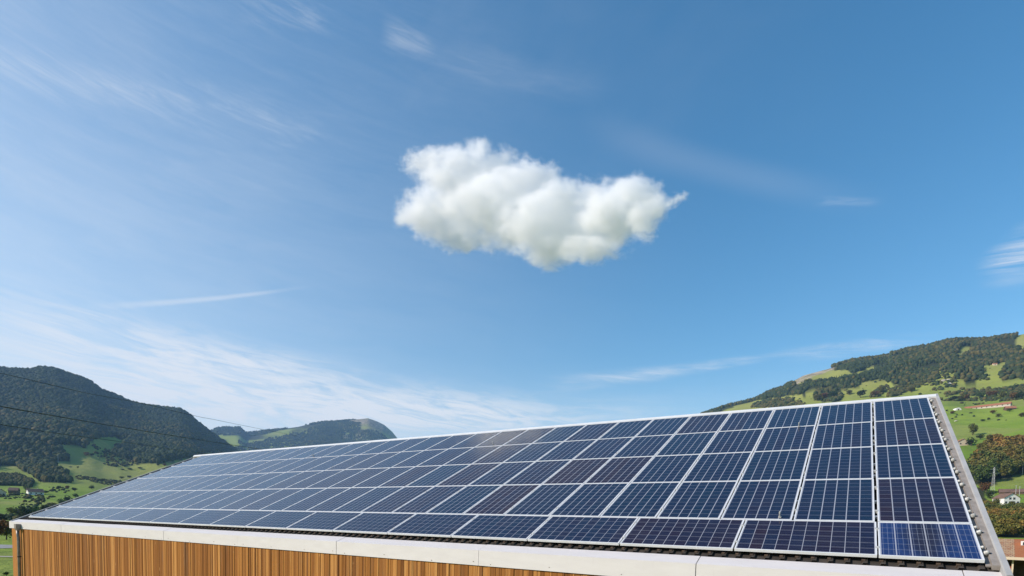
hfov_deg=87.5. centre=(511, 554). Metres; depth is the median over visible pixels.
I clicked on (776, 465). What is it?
solar panel
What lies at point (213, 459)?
solar panel
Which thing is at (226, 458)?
solar panel
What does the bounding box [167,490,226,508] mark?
solar panel
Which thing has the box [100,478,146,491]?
solar panel
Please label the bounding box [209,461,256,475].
solar panel
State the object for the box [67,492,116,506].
solar panel
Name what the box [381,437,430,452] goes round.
solar panel
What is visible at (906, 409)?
solar panel
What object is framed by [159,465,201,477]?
solar panel
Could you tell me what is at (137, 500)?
solar panel
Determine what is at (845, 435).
solar panel
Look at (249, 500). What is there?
solar panel
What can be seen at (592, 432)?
solar panel
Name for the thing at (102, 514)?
solar panel
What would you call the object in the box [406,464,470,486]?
solar panel
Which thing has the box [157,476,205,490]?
solar panel
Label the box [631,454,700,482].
solar panel
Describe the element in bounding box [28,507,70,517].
solar panel
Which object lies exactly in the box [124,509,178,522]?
solar panel
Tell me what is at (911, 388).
bush
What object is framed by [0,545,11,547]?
road
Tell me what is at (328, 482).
solar panel
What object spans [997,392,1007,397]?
tree
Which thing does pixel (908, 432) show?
solar panel
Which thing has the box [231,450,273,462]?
solar panel
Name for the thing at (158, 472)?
solar panel
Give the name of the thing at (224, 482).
solar panel
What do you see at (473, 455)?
solar panel
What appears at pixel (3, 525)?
tree
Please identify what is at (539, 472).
solar panel
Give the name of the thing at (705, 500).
solar panel
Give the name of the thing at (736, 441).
solar panel
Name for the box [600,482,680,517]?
solar panel
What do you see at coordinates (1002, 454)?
wood
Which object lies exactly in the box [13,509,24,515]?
tree
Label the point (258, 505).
solar panel
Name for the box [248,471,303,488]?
solar panel
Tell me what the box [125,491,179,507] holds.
solar panel
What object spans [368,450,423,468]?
solar panel
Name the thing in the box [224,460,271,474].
solar panel
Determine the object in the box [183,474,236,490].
solar panel
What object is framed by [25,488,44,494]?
farmhouse
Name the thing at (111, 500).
solar panel
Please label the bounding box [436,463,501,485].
solar panel
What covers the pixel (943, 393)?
shrubs
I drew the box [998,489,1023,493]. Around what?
house
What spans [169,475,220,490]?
solar panel
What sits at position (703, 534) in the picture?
solar panel
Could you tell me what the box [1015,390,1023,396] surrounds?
tree
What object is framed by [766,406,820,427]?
solar panel
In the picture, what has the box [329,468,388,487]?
solar panel
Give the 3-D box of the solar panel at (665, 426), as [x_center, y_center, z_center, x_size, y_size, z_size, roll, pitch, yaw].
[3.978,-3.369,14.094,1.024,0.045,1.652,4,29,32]
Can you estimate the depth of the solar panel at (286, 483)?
17.50 m
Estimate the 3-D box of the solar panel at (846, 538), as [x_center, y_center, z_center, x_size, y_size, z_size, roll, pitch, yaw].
[4.037,-0.256,7.411,1.686,0.044,0.992,4,29,32]
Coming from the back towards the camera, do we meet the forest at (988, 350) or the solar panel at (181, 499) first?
the forest at (988, 350)
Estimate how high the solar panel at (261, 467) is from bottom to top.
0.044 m
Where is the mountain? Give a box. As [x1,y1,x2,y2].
[0,436,212,481]
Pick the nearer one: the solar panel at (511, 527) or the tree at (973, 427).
the solar panel at (511, 527)
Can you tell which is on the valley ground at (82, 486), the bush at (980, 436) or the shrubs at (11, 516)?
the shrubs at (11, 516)
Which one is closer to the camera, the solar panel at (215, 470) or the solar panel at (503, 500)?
the solar panel at (503, 500)
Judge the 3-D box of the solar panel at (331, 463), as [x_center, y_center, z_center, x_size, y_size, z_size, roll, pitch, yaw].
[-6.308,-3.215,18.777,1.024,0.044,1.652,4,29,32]
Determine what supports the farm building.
on the hillside
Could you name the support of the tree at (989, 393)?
on the hillside
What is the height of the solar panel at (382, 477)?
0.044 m
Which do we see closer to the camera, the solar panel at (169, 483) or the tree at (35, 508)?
the solar panel at (169, 483)
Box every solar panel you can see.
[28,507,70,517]
[44,507,89,518]
[57,492,106,506]
[62,507,107,519]
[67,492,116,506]
[78,491,130,506]
[81,508,129,520]
[89,491,141,507]
[99,491,153,507]
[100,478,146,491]
[102,508,151,521]
[110,478,155,491]
[111,491,166,507]
[120,477,168,491]
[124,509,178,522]
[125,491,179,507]
[133,477,179,490]
[137,466,179,478]
[139,490,195,508]
[145,476,193,490]
[149,465,192,477]
[150,509,206,523]
[152,490,210,508]
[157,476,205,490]
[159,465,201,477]
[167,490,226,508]
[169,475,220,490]
[172,455,211,466]
[172,464,214,476]
[178,510,239,525]
[183,454,222,465]
[183,463,228,476]
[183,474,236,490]
[184,489,245,508]
[195,453,234,464]
[197,462,242,475]
[199,474,250,489]
[202,489,263,509]
[208,452,247,463]
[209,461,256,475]
[210,510,275,527]
[214,473,267,489]
[218,451,260,463]
[218,489,282,509]
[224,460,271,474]
[229,472,285,489]
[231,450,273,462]
[239,459,287,473]
[239,488,304,510]
[245,449,287,461]
[245,511,315,529]
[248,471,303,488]
[253,458,303,473]
[259,448,301,460]
[259,488,326,510]
[266,471,321,488]
[270,457,320,472]
[274,446,318,459]
[282,488,349,510]
[285,470,342,488]
[286,512,362,531]
[288,456,338,471]
[290,445,334,458]
[306,444,350,457]
[307,455,357,470]
[307,469,364,487]
[307,487,376,511]
[323,442,370,456]
[327,453,378,469]
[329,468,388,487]
[332,487,403,511]
[333,512,415,533]
[341,441,387,455]
[346,452,399,469]
[352,467,413,487]
[360,439,408,454]
[362,486,434,512]
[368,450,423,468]
[379,465,441,486]
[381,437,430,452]
[388,513,477,536]
[391,449,447,467]
[392,486,466,513]
[402,436,451,451]
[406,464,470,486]
[416,447,473,466]
[426,434,475,449]
[426,485,501,513]
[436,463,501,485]
[444,445,501,464]
[449,432,500,448]
[451,515,550,540]
[464,484,540,514]
[468,461,534,485]
[473,444,530,463]
[476,430,526,446]
[503,442,562,462]
[504,427,555,444]
[504,460,571,484]
[504,484,582,515]
[528,516,638,544]
[534,425,585,442]
[537,439,596,460]
[543,458,610,483]
[550,483,628,516]
[565,422,618,440]
[573,437,633,459]
[584,456,653,483]
[599,419,652,438]
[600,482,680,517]
[613,434,673,457]
[620,517,744,550]
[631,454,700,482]
[635,416,689,436]
[656,432,716,455]
[657,481,737,518]
[676,413,730,433]
[682,452,751,481]
[703,429,763,453]
[719,410,773,431]
[721,480,801,520]
[734,519,876,557]
[740,449,809,480]
[754,425,815,451]
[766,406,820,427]
[794,479,874,521]
[803,447,872,479]
[810,422,872,448]
[817,402,871,424]
[872,397,934,421]
[872,418,943,445]
[873,444,955,478]
[874,477,971,523]
[875,522,984,562]
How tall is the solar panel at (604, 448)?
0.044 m
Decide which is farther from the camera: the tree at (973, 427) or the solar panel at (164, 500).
the tree at (973, 427)
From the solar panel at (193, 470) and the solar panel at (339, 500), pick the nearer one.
the solar panel at (339, 500)
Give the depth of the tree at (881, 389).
1125.34 m
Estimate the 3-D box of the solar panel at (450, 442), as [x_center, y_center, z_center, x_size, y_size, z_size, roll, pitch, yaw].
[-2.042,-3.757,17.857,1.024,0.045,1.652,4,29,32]
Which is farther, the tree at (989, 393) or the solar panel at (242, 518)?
the tree at (989, 393)
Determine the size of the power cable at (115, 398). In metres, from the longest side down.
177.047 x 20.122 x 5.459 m
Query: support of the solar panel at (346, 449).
attached to the barn at (54, 547)
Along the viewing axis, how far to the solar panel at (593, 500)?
10.31 m
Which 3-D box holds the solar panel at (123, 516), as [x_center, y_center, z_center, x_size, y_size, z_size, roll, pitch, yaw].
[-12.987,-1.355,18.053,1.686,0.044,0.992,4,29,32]
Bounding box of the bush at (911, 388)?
[908,386,915,390]
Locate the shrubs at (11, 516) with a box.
[0,444,138,520]
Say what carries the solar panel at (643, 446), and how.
attached to the barn at (54, 547)
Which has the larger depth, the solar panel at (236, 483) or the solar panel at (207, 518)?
the solar panel at (236, 483)
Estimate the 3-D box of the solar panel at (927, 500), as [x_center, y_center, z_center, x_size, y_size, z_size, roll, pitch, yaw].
[5.833,-0.798,7.695,1.024,0.044,1.652,4,29,32]
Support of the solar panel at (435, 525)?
attached to the barn at (54, 547)
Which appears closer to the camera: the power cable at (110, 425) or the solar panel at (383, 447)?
the solar panel at (383, 447)
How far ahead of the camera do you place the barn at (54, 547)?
10.93 m
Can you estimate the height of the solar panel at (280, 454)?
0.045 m
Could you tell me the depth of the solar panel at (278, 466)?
20.35 m
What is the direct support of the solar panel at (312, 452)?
attached to the barn at (54, 547)
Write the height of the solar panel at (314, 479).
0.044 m
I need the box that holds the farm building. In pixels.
[964,402,1011,408]
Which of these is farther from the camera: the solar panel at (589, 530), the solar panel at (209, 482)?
the solar panel at (209, 482)
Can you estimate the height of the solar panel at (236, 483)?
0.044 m
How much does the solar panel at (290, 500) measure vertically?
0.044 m
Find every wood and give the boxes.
[0,471,34,487]
[813,358,1023,401]
[966,434,1023,480]
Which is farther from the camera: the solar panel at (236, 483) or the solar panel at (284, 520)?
the solar panel at (236, 483)
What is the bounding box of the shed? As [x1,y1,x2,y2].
[8,487,20,492]
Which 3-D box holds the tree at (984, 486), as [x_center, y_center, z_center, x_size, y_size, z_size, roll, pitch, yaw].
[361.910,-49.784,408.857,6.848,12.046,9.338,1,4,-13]
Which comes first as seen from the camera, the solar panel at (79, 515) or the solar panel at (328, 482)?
the solar panel at (328, 482)
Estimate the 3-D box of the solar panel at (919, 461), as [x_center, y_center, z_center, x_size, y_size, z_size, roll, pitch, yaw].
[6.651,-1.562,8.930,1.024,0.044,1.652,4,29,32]
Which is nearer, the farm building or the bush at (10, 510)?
the bush at (10, 510)
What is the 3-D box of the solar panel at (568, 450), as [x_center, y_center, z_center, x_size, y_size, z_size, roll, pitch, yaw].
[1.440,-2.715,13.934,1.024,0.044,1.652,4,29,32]
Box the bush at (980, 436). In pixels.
[976,434,984,438]
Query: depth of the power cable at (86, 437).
76.27 m
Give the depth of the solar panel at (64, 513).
20.68 m
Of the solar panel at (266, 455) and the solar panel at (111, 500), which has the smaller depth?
the solar panel at (111, 500)
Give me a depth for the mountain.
1074.92 m
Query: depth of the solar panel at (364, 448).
19.96 m
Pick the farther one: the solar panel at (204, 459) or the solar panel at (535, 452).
the solar panel at (204, 459)
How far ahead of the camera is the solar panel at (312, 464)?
19.27 m
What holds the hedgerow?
on the hillside
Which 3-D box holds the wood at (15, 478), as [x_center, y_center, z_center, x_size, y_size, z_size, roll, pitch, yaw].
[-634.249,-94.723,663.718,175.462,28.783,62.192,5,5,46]
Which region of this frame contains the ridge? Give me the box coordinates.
[218,418,396,450]
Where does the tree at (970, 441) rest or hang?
on the hillside
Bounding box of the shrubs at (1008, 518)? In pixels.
[982,500,1023,534]
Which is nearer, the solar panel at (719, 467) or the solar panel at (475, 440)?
the solar panel at (719, 467)
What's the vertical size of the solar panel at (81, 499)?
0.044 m
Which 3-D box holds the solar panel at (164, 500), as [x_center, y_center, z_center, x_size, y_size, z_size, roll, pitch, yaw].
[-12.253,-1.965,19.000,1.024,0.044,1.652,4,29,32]
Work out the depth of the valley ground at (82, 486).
624.41 m
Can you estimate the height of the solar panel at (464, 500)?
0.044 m
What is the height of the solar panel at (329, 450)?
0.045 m
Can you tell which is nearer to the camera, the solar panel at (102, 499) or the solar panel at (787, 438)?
the solar panel at (787, 438)
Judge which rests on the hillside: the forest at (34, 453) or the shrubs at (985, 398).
the shrubs at (985, 398)
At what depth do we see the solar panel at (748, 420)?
12.95 m
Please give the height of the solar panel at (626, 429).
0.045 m
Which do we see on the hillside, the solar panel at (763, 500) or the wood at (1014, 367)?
the wood at (1014, 367)
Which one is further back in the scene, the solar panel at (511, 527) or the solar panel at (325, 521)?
the solar panel at (325, 521)
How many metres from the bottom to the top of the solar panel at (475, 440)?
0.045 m
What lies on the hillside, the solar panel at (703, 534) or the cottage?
the cottage
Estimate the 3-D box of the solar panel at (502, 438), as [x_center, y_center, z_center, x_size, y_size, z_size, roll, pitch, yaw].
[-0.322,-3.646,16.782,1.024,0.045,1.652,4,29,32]
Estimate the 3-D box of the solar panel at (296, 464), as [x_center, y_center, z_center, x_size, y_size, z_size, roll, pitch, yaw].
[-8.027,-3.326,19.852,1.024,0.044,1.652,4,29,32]
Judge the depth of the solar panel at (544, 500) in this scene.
10.85 m
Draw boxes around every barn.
[9,393,1012,575]
[998,538,1023,575]
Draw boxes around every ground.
[0,467,117,506]
[0,492,1023,575]
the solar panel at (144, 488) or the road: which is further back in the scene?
the road
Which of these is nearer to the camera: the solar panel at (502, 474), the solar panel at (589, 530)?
the solar panel at (589, 530)
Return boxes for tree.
[0,514,6,520]
[0,519,8,534]
[1,519,11,539]
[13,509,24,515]
[16,503,34,516]
[29,506,41,512]
[813,393,821,400]
[828,391,837,396]
[878,386,884,391]
[966,437,977,445]
[968,423,977,434]
[974,392,984,397]
[978,482,992,491]
[983,490,997,498]
[986,391,997,395]
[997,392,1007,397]
[1009,392,1018,399]
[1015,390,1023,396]
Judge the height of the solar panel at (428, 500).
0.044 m
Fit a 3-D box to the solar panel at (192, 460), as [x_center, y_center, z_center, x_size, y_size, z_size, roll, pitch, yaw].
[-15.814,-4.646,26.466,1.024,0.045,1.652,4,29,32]
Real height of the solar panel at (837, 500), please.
0.044 m
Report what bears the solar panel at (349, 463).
attached to the barn at (54, 547)
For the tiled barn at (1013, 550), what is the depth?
44.58 m
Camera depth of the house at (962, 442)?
544.05 m
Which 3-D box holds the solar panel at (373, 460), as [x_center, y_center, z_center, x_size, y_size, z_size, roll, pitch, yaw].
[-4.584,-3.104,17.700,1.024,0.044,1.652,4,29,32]
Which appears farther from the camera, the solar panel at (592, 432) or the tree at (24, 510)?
the tree at (24, 510)
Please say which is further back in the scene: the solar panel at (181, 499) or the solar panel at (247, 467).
the solar panel at (247, 467)
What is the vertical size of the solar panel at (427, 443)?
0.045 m
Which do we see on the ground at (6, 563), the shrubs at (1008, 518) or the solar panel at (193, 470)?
the shrubs at (1008, 518)
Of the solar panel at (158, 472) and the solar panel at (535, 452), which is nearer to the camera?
the solar panel at (535, 452)
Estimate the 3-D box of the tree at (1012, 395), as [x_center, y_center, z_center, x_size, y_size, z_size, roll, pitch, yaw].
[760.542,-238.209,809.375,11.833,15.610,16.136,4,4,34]
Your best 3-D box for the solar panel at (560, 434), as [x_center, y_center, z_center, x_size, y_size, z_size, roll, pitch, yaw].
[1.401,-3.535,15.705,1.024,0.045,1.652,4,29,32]
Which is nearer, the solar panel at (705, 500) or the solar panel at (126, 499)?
the solar panel at (705, 500)
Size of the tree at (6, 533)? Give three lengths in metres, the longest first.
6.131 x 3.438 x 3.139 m
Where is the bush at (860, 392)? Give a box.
[857,390,866,397]
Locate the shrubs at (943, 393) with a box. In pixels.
[794,346,1023,420]
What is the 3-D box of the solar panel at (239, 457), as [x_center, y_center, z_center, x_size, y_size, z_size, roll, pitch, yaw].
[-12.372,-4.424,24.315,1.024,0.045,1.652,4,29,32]
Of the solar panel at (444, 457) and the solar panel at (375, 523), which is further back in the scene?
the solar panel at (444, 457)
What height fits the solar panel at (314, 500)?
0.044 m
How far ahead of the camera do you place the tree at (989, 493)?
387.28 m
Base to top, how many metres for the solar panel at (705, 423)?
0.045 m
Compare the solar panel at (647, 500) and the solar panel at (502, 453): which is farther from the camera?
the solar panel at (502, 453)
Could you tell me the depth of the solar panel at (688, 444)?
12.25 m
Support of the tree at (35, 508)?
on the ground at (6, 563)
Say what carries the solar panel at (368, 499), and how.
attached to the barn at (54, 547)
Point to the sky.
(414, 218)
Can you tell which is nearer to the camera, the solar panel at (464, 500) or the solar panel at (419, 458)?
the solar panel at (464, 500)
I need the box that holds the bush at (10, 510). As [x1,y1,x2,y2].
[5,506,17,513]
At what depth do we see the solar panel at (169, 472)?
24.66 m
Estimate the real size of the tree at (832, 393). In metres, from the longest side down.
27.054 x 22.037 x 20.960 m
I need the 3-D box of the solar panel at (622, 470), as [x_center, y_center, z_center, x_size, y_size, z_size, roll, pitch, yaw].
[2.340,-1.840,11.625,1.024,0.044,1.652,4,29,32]
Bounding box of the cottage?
[1003,405,1016,410]
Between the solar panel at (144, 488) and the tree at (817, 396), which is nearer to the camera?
the solar panel at (144, 488)
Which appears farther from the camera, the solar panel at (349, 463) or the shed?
the shed
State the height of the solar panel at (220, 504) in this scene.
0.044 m
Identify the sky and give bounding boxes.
[0,0,1023,437]
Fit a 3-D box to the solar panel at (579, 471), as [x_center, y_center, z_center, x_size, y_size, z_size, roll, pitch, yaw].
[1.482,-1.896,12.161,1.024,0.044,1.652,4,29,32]
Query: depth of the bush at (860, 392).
1099.69 m
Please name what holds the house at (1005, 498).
on the ground at (6, 563)
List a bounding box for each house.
[958,438,968,445]
[991,493,1020,504]
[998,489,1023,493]
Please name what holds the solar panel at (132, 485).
attached to the barn at (54, 547)
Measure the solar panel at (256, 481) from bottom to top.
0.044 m
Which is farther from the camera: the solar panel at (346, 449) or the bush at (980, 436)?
the bush at (980, 436)
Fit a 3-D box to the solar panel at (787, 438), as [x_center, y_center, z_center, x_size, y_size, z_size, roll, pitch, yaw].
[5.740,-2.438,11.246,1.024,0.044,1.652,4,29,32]
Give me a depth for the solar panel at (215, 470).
22.50 m
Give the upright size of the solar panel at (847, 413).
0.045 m
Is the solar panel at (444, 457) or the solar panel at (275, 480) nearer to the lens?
the solar panel at (444, 457)
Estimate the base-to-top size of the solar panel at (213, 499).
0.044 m
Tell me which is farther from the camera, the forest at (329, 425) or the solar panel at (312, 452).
the forest at (329, 425)
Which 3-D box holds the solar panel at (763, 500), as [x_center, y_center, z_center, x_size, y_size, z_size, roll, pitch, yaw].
[4.102,-0.910,8.777,1.024,0.044,1.652,4,29,32]
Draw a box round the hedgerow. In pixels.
[750,370,1023,407]
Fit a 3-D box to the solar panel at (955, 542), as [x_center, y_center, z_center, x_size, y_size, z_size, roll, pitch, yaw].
[5.170,-0.181,6.699,1.026,0.045,0.992,4,29,32]
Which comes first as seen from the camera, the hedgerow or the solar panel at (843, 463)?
the solar panel at (843, 463)
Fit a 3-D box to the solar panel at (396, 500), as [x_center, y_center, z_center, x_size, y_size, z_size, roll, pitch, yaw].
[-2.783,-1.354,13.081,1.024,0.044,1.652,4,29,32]
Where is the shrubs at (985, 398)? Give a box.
[880,367,1023,401]
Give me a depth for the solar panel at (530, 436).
16.19 m
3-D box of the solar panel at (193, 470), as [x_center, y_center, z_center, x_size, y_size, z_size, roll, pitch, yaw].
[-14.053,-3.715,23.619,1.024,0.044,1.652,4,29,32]
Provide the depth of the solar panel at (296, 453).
22.12 m
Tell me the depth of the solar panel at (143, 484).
22.89 m
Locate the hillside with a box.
[721,334,1023,491]
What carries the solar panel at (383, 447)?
attached to the barn at (54, 547)
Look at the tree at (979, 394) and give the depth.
927.35 m
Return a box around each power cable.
[0,373,294,435]
[0,406,262,449]
[0,424,205,453]
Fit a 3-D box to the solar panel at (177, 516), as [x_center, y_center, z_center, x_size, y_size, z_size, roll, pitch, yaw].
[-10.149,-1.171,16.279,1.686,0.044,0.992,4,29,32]
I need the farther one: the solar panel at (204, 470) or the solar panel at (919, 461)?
the solar panel at (204, 470)
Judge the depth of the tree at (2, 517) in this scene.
235.53 m
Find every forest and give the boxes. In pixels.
[0,365,238,482]
[210,419,388,450]
[701,331,1023,412]
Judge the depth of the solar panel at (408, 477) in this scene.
14.79 m
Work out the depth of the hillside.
908.82 m

